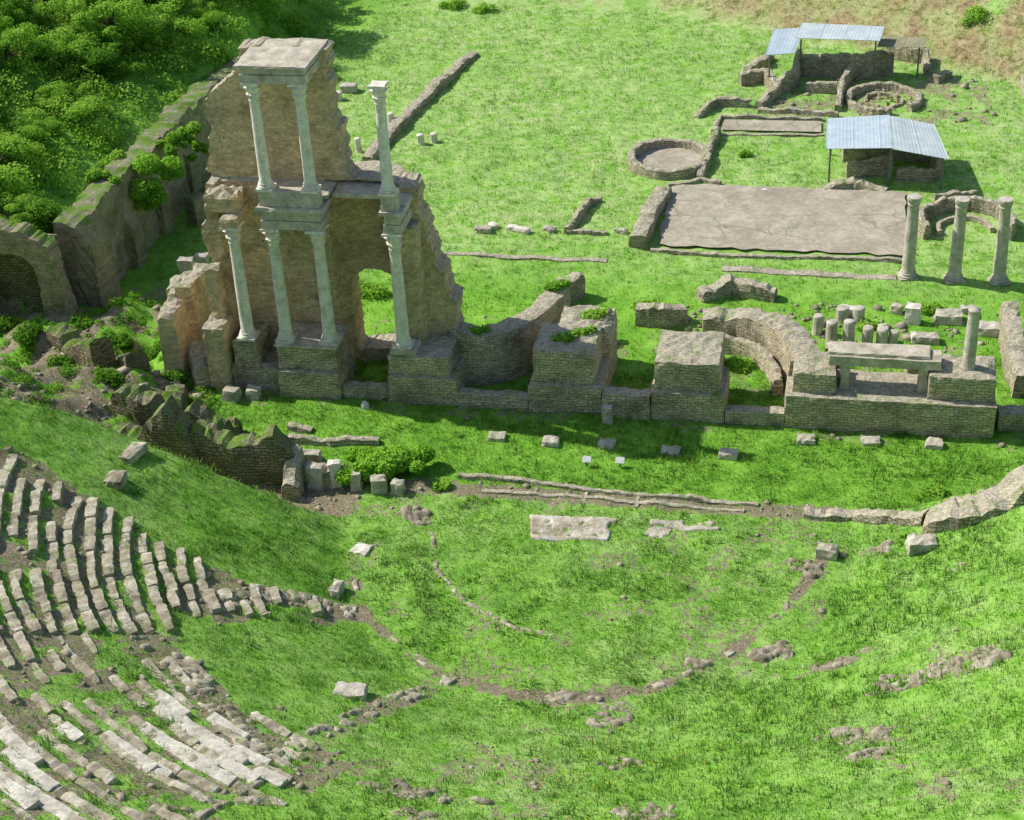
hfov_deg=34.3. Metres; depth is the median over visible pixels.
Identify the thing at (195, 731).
seat slab
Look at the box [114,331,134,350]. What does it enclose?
bush
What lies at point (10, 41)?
tree
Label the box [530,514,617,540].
paving remains
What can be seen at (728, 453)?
footing stone
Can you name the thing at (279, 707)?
rock outcrop
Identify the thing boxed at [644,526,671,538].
stone block
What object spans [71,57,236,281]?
perimeter wall
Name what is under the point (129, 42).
tree
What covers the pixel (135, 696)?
stone seat row
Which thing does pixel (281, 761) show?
stone seat row
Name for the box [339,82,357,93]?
stone block
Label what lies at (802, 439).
footing stone
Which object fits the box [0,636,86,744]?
stone seat row
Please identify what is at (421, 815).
rock outcrop
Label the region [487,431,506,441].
footing stone
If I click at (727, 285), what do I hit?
ruin wall
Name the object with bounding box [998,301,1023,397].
ruin wall
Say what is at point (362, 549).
stone block
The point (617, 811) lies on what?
rock outcrop
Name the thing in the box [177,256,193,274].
stone block
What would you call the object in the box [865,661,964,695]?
rock outcrop
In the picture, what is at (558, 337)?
bush
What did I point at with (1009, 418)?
ruin wall
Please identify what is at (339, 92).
column stump
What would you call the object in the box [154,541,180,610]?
stone seat row
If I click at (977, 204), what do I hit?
curved exedra wall
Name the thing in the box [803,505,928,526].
ruin wall
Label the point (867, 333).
column stump
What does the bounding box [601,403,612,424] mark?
stone pillar
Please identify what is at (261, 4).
tree
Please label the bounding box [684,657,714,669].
rock outcrop
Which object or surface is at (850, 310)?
stone block
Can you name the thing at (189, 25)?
tree
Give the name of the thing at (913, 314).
stone block
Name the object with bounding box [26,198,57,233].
bush
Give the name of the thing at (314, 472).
stone block
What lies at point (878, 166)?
ruin wall
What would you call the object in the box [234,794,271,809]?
rock outcrop
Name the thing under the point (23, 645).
stone seat row
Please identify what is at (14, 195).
bush
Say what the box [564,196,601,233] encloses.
ruin wall
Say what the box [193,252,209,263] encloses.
stone block
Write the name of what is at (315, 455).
stone block
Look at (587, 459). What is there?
information panel
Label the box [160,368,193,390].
bush
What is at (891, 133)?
shelter
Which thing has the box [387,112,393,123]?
column stump
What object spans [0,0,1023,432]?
field grass
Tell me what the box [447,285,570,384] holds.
curved wall
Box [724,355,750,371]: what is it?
bush
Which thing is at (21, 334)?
bush
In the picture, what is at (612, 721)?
rock outcrop
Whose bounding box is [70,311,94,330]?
bush
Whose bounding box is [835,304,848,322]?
column stump
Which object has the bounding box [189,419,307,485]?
ruin wall
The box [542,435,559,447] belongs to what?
footing stone
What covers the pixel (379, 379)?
bush
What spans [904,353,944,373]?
ruin wall
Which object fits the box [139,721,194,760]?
seat slab
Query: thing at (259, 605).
stone seat row
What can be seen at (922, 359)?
stone bench
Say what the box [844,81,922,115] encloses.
round basin
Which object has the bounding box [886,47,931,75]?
ruin wall
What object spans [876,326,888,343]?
column stump
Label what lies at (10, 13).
tree
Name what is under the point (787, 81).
ruin wall
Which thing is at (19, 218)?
bush
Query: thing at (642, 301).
bush
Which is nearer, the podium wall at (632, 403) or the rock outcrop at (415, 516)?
the rock outcrop at (415, 516)
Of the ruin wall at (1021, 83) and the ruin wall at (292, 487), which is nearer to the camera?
the ruin wall at (292, 487)
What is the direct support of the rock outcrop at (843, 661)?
on the ground at (888, 14)
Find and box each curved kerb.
[352,579,789,698]
[430,531,552,635]
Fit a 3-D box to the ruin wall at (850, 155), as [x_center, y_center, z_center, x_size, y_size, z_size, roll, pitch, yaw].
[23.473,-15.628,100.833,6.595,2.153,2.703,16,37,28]
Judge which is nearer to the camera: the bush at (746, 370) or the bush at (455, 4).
the bush at (746, 370)
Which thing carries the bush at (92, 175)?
on the perimeter wall at (103, 201)
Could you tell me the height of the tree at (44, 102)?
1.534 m
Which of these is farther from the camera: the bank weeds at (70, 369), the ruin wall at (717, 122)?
the ruin wall at (717, 122)
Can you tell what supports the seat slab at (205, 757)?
on the ground at (888, 14)
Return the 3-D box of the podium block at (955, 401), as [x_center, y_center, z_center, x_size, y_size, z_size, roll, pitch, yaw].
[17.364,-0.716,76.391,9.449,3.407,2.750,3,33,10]
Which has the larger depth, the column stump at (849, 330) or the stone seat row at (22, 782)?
the column stump at (849, 330)
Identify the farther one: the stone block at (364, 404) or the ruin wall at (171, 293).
the ruin wall at (171, 293)
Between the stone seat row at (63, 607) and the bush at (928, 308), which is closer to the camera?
the stone seat row at (63, 607)
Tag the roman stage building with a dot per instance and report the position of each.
(306, 222)
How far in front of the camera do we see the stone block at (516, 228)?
95.46 m
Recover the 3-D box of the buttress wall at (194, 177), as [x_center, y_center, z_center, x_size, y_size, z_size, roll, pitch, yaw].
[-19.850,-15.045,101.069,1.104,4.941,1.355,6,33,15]
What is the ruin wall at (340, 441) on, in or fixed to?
on the ground at (888, 14)
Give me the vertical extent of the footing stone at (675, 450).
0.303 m
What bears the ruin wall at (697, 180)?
on the ground at (888, 14)
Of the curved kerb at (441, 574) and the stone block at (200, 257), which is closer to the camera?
the curved kerb at (441, 574)
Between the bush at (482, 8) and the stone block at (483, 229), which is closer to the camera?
the stone block at (483, 229)
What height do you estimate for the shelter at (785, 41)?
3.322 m
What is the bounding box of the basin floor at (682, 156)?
[636,147,700,169]
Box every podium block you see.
[528,305,617,414]
[650,329,729,423]
[784,350,996,438]
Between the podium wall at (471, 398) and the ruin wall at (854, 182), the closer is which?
the podium wall at (471, 398)
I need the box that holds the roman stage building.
[201,36,466,405]
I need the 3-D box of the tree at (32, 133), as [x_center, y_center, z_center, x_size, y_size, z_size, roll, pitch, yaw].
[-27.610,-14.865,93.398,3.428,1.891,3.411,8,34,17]
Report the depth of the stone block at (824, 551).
68.14 m
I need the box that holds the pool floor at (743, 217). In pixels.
[659,182,906,254]
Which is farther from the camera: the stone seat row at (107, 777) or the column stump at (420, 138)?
the column stump at (420, 138)
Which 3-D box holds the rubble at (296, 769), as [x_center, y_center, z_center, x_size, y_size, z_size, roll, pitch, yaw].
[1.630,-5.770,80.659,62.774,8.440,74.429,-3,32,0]
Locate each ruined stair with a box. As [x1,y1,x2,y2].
[130,635,272,755]
[181,675,456,819]
[207,583,357,619]
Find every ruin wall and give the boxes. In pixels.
[46,322,116,368]
[108,394,198,463]
[110,380,239,435]
[116,351,149,371]
[158,296,192,372]
[161,384,188,411]
[166,270,191,294]
[167,288,175,297]
[175,263,211,345]
[183,186,205,227]
[188,340,210,389]
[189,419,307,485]
[228,416,242,433]
[281,444,304,499]
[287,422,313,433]
[288,433,379,446]
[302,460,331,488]
[362,51,478,160]
[445,251,606,262]
[458,472,758,506]
[481,489,744,512]
[554,272,585,304]
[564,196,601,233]
[567,229,606,235]
[628,186,671,249]
[635,302,687,327]
[650,248,902,262]
[667,177,721,186]
[694,96,748,118]
[696,126,720,177]
[696,273,777,302]
[710,113,822,132]
[720,132,822,136]
[722,265,895,279]
[738,67,781,108]
[743,54,774,70]
[758,107,838,117]
[776,49,802,94]
[801,49,893,78]
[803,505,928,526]
[806,81,836,94]
[821,175,888,192]
[825,340,836,351]
[834,63,854,111]
[841,148,943,179]
[845,154,892,177]
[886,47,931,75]
[896,166,934,182]
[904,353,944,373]
[921,464,1023,534]
[930,70,952,83]
[933,190,977,200]
[995,404,1023,432]
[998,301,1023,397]
[1019,76,1023,99]
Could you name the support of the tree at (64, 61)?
on the ground at (888, 14)
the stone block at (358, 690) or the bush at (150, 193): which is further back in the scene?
the bush at (150, 193)
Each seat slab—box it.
[0,725,44,765]
[0,771,40,809]
[1,747,59,791]
[23,783,79,819]
[55,721,85,741]
[99,730,158,773]
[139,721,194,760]
[151,702,205,739]
[151,759,174,777]
[155,689,191,717]
[172,738,219,766]
[182,715,231,746]
[182,757,238,787]
[198,734,249,764]
[206,712,249,737]
[215,754,260,782]
[231,742,271,765]
[253,766,289,787]
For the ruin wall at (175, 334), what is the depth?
81.61 m
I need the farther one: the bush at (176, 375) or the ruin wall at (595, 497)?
the bush at (176, 375)
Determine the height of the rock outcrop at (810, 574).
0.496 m
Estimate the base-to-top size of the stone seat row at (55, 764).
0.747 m
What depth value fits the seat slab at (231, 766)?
52.67 m
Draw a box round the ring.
[864,92,903,107]
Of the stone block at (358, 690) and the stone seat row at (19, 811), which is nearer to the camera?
the stone seat row at (19, 811)
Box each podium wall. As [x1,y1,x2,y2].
[456,386,528,410]
[602,386,650,420]
[725,405,783,426]
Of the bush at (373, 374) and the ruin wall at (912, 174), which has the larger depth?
the ruin wall at (912, 174)
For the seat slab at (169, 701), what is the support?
on the stone seat row at (142, 685)
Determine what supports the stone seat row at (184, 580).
on the ground at (888, 14)
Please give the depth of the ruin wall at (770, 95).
112.51 m
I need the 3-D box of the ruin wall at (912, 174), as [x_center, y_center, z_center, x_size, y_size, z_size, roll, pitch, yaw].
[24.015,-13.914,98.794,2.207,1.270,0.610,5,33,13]
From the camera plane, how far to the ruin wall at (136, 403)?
77.29 m
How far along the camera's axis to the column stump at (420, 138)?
106.94 m
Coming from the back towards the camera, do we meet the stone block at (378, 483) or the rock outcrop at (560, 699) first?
the stone block at (378, 483)
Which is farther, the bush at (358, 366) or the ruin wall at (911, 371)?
the bush at (358, 366)
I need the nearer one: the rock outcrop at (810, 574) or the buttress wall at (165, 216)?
the rock outcrop at (810, 574)
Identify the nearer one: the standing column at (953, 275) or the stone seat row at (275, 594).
the stone seat row at (275, 594)
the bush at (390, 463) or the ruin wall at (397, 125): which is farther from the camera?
the ruin wall at (397, 125)
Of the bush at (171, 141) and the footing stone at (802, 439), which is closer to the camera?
the footing stone at (802, 439)
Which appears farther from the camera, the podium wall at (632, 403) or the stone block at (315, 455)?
the podium wall at (632, 403)
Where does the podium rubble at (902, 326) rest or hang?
on the ground at (888, 14)
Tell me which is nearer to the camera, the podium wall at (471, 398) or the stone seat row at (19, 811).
the stone seat row at (19, 811)
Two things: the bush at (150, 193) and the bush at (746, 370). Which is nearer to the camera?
the bush at (746, 370)
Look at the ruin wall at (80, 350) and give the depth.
81.97 m
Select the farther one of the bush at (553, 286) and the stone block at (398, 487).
the bush at (553, 286)
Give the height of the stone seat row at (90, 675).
0.691 m
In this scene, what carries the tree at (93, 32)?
on the ground at (888, 14)
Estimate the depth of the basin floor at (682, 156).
103.18 m
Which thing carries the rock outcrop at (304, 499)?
on the ground at (888, 14)
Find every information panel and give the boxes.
[582,456,590,465]
[615,457,624,466]
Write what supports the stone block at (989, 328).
on the ground at (888, 14)
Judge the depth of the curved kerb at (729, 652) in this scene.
63.59 m
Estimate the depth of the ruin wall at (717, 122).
107.77 m
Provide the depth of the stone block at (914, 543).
66.42 m
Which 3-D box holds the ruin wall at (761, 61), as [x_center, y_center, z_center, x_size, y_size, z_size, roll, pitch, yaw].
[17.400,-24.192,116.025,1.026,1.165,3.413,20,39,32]
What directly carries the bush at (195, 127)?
on the perimeter wall at (103, 201)
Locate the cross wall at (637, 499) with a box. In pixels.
[634,496,639,507]
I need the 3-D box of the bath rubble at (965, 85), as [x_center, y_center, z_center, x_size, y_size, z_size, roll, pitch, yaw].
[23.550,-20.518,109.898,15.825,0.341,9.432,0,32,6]
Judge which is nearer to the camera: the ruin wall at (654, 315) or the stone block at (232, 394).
the stone block at (232, 394)
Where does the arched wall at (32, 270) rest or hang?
on the ground at (888, 14)
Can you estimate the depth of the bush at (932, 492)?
71.38 m
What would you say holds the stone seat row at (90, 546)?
on the ground at (888, 14)
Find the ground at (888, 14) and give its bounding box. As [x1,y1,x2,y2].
[0,0,1023,819]
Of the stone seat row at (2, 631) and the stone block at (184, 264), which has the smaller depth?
the stone seat row at (2, 631)
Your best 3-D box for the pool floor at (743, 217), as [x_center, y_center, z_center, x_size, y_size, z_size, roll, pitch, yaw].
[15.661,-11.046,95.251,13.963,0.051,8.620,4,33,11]
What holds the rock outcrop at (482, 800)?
on the ground at (888, 14)
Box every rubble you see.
[0,79,1015,819]
[0,298,216,420]
[682,302,997,345]
[749,78,995,121]
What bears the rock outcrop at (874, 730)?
on the ground at (888, 14)
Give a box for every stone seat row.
[0,454,24,633]
[0,625,4,633]
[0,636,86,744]
[0,674,190,819]
[0,711,149,819]
[0,761,88,819]
[1,798,35,819]
[6,478,43,633]
[13,630,209,802]
[22,756,116,819]
[27,479,57,634]
[45,481,80,633]
[45,649,220,792]
[58,635,287,806]
[62,496,101,632]
[80,632,219,759]
[83,497,119,633]
[101,507,138,634]
[119,516,153,634]
[135,679,293,781]
[137,533,175,632]
[141,658,294,767]
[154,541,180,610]
[162,656,307,760]
[176,547,201,617]
[183,656,320,750]
[193,556,222,612]
[217,588,236,612]
[239,600,253,617]
[249,585,270,616]
[270,586,283,605]
[307,599,322,615]
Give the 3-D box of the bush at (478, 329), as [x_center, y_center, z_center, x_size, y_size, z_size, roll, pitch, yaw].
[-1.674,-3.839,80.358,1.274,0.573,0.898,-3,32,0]
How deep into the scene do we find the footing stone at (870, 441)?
75.27 m
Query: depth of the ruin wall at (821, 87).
111.02 m
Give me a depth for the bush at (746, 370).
81.22 m
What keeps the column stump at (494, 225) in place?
on the ground at (888, 14)
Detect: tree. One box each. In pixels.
[0,0,40,32]
[0,0,58,14]
[0,15,52,70]
[0,95,28,133]
[0,131,49,194]
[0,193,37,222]
[3,3,46,28]
[3,124,54,163]
[17,81,112,121]
[22,81,77,114]
[24,12,119,66]
[24,42,89,82]
[26,116,62,149]
[31,0,106,34]
[49,0,169,44]
[68,25,147,81]
[79,0,118,23]
[103,0,180,4]
[117,34,163,58]
[121,0,209,52]
[170,0,228,29]
[247,0,293,10]
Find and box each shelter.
[765,23,926,81]
[826,115,948,189]
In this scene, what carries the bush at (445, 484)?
on the ground at (888, 14)
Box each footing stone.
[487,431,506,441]
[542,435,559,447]
[598,437,616,449]
[661,444,680,456]
[718,447,738,460]
[796,432,815,445]
[860,435,880,446]
[924,437,943,449]
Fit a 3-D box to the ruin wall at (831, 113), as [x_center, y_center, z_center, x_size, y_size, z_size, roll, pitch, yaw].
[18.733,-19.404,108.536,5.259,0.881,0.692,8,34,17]
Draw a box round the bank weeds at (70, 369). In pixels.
[0,230,220,411]
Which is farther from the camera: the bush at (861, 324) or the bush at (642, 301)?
the bush at (642, 301)
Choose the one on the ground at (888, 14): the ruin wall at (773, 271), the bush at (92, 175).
the ruin wall at (773, 271)
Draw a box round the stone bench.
[828,341,941,392]
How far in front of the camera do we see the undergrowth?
101.49 m
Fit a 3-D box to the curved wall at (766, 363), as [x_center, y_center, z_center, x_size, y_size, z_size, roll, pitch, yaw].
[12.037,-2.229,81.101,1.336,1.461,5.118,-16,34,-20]
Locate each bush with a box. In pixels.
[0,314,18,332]
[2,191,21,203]
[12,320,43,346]
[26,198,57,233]
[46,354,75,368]
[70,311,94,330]
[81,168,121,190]
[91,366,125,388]
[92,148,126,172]
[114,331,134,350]
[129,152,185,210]
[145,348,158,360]
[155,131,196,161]
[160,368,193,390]
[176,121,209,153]
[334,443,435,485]
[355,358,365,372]
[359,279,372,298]
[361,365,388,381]
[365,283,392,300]
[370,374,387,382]
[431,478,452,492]
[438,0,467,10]
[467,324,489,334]
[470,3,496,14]
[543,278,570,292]
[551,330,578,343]
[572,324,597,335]
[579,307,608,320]
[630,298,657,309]
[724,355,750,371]
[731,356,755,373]
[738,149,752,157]
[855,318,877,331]
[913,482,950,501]
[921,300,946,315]
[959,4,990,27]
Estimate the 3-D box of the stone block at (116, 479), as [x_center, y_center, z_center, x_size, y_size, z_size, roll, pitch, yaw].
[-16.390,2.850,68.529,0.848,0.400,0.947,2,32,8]
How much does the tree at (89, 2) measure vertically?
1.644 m
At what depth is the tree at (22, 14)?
105.06 m
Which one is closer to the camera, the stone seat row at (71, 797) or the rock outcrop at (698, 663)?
the stone seat row at (71, 797)
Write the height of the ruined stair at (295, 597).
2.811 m
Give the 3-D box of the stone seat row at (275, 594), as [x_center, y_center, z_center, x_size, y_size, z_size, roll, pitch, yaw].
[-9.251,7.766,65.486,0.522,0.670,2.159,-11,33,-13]
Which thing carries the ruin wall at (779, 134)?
on the ground at (888, 14)
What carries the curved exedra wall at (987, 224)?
on the ground at (888, 14)
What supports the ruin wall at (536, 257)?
on the ground at (888, 14)
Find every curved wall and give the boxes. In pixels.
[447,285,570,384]
[702,306,818,383]
[724,334,782,395]
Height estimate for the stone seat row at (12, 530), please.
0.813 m
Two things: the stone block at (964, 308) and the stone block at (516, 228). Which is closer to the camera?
the stone block at (964, 308)
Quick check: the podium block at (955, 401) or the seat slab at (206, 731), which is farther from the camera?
the podium block at (955, 401)
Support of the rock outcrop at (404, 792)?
on the ground at (888, 14)
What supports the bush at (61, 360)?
on the ground at (888, 14)
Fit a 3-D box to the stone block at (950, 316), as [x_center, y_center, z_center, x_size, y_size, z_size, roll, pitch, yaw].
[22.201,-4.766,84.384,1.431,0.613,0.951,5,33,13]
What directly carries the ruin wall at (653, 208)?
on the ground at (888, 14)
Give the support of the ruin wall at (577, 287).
on the ground at (888, 14)
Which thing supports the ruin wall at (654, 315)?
on the ground at (888, 14)
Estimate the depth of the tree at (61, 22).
105.82 m
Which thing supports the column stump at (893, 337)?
on the ground at (888, 14)
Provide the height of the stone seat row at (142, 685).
0.732 m
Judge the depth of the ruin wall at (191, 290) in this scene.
83.33 m
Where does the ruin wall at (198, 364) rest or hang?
on the ground at (888, 14)
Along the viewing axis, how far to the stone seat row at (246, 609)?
63.97 m
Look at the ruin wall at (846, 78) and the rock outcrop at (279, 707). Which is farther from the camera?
the ruin wall at (846, 78)
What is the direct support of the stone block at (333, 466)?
on the ground at (888, 14)
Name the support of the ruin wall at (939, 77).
on the ground at (888, 14)
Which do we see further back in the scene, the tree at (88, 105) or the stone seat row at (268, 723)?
the tree at (88, 105)
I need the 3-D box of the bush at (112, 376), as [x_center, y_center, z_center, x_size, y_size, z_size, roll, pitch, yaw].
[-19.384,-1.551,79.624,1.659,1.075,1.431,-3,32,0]
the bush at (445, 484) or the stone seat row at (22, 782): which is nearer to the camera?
the stone seat row at (22, 782)
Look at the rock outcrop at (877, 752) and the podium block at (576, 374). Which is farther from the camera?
the podium block at (576, 374)
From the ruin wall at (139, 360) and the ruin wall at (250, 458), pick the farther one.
the ruin wall at (139, 360)
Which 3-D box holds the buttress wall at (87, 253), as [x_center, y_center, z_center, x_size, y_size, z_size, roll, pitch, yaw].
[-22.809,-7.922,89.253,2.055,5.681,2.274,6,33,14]
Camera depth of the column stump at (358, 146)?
106.19 m
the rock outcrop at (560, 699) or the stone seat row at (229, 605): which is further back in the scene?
the stone seat row at (229, 605)
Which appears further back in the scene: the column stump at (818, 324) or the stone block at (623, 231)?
the stone block at (623, 231)
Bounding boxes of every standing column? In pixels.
[896,193,921,280]
[942,196,969,284]
[987,196,1013,285]
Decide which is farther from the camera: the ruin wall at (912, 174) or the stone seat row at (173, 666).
the ruin wall at (912, 174)
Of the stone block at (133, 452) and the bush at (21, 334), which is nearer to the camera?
the stone block at (133, 452)
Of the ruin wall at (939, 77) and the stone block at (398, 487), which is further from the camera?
the ruin wall at (939, 77)
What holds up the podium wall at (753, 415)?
on the ground at (888, 14)
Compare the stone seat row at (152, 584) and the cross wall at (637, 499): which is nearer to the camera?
the stone seat row at (152, 584)
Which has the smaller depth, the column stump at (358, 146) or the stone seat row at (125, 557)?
the stone seat row at (125, 557)
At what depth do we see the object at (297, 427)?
78.55 m
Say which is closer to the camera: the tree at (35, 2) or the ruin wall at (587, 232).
the ruin wall at (587, 232)
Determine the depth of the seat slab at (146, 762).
52.27 m
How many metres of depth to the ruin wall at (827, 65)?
113.06 m
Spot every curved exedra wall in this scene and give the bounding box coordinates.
[917,195,1016,240]
[934,214,994,235]
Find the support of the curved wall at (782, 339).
on the ground at (888, 14)
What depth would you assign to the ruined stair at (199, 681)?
57.43 m
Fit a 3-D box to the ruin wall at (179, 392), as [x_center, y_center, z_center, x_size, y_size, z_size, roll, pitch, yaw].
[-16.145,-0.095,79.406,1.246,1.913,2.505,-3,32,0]
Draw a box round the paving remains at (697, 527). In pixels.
[650,519,722,531]
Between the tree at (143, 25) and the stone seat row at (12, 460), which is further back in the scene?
the tree at (143, 25)
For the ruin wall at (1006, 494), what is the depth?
66.65 m
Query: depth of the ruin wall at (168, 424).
74.35 m
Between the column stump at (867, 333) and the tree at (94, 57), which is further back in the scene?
the tree at (94, 57)
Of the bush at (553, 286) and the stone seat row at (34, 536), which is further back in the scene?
the bush at (553, 286)
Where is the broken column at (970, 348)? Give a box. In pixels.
[961,306,980,370]
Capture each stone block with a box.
[103,470,128,489]
[117,441,148,465]
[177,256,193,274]
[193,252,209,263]
[222,384,242,403]
[245,384,261,399]
[303,449,322,462]
[306,462,324,490]
[327,459,342,488]
[328,578,345,599]
[333,681,368,700]
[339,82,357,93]
[349,542,372,556]
[350,469,362,491]
[361,401,368,408]
[370,474,387,494]
[390,478,405,496]
[474,225,491,233]
[506,224,530,234]
[542,225,556,233]
[614,227,628,234]
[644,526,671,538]
[815,541,838,560]
[841,304,852,318]
[890,302,902,314]
[904,301,920,325]
[904,533,938,555]
[910,331,939,344]
[934,308,962,325]
[960,304,974,313]
[978,320,999,337]
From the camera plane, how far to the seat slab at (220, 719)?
55.67 m
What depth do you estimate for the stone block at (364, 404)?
79.81 m
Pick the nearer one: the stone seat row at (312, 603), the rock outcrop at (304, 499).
the stone seat row at (312, 603)
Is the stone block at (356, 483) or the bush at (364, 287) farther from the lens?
the bush at (364, 287)
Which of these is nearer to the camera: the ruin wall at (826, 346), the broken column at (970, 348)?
the broken column at (970, 348)
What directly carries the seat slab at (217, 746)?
on the ground at (888, 14)
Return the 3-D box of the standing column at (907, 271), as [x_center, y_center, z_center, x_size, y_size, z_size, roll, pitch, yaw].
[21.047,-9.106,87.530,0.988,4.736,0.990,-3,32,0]
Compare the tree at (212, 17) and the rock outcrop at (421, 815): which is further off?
the tree at (212, 17)
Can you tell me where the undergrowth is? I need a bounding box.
[0,0,330,231]
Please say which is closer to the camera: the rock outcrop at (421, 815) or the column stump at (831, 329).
the rock outcrop at (421, 815)
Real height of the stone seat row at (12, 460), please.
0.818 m
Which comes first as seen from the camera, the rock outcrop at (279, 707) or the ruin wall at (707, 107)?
the rock outcrop at (279, 707)
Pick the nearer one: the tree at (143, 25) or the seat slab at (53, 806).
the seat slab at (53, 806)
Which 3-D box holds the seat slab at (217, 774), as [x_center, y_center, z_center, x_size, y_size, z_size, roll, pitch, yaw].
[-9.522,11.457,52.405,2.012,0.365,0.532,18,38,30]
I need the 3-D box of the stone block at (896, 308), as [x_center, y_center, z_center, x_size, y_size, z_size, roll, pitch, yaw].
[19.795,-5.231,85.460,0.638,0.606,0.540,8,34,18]
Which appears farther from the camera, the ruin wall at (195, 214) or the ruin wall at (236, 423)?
the ruin wall at (195, 214)
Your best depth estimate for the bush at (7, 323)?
86.72 m
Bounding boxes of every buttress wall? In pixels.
[52,206,121,308]
[120,204,148,268]
[152,173,175,233]
[183,145,202,193]
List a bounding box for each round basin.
[627,138,711,180]
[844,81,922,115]
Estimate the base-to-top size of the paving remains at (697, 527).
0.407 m
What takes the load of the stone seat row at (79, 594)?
on the ground at (888, 14)
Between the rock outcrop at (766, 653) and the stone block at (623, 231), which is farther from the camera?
the stone block at (623, 231)
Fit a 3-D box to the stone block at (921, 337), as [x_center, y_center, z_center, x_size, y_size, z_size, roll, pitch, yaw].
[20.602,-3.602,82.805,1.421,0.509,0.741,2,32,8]
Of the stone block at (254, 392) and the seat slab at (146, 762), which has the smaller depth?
the seat slab at (146, 762)
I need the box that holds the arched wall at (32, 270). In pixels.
[0,217,78,314]
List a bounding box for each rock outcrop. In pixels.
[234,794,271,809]
[273,705,286,710]
[280,497,314,502]
[357,778,452,803]
[391,806,438,819]
[396,504,432,525]
[469,796,494,804]
[540,690,577,705]
[586,696,635,733]
[596,757,643,770]
[609,801,677,819]
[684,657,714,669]
[748,639,793,666]
[783,558,829,579]
[793,647,876,679]
[811,724,910,744]
[838,540,892,556]
[844,746,894,761]
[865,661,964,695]
[942,644,1012,674]
[950,562,967,571]
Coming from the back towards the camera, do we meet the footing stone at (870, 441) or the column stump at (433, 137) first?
the column stump at (433, 137)
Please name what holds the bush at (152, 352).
on the ground at (888, 14)
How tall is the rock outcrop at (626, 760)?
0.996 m
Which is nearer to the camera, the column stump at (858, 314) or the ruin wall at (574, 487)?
the ruin wall at (574, 487)
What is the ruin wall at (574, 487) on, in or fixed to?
on the ground at (888, 14)
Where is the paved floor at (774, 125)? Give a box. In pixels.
[721,119,820,131]
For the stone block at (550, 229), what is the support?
on the ground at (888, 14)
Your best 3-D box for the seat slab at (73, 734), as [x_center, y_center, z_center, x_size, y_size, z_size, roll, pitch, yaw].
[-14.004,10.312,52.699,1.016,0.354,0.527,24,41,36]
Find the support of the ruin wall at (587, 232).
on the ground at (888, 14)
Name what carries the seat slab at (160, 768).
on the ground at (888, 14)
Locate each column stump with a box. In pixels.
[337,90,342,100]
[354,137,362,152]
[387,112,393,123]
[416,133,424,144]
[430,132,437,142]
[488,222,497,229]
[811,313,823,335]
[825,319,837,342]
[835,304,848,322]
[842,319,854,341]
[852,305,864,324]
[861,325,873,342]
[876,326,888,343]
[888,329,899,343]
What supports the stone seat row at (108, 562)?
on the ground at (888, 14)
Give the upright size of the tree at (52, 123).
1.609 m
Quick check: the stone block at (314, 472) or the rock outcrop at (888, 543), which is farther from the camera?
the stone block at (314, 472)
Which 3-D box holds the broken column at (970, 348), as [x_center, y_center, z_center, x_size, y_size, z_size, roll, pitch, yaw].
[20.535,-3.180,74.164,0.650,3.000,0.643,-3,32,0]
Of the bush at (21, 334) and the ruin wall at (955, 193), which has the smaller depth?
the bush at (21, 334)
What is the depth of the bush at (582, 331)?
78.70 m
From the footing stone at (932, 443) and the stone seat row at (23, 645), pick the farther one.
the footing stone at (932, 443)
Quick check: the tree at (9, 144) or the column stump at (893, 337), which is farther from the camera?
the tree at (9, 144)
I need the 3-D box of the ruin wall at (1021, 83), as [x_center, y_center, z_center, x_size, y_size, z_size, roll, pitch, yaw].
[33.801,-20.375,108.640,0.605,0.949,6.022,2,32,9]
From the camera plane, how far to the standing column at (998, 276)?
86.42 m
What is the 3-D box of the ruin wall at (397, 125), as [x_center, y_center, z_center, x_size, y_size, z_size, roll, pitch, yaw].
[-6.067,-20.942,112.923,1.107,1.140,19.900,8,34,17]
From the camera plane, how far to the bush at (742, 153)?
102.92 m
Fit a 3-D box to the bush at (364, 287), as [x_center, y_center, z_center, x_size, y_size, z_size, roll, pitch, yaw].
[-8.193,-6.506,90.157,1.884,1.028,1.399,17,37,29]
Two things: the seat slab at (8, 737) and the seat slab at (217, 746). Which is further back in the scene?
the seat slab at (217, 746)
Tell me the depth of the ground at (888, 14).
71.66 m
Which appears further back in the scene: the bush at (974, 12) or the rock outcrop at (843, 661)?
the bush at (974, 12)
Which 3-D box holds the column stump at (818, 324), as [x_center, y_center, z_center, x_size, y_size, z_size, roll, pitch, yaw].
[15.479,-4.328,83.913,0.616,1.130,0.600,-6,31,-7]
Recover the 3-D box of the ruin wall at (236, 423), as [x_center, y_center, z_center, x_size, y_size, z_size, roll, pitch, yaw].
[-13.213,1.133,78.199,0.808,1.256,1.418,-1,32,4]
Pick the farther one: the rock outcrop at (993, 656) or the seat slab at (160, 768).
the rock outcrop at (993, 656)
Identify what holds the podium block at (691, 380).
on the ground at (888, 14)
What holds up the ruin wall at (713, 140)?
on the ground at (888, 14)
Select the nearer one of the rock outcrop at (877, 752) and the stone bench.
the rock outcrop at (877, 752)
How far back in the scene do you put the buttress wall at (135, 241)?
93.33 m
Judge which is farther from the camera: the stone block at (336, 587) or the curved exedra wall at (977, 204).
the curved exedra wall at (977, 204)
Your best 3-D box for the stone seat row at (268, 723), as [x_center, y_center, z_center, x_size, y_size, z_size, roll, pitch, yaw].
[-9.258,10.371,57.527,7.385,0.639,0.754,25,42,37]
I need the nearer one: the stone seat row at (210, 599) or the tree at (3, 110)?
the stone seat row at (210, 599)

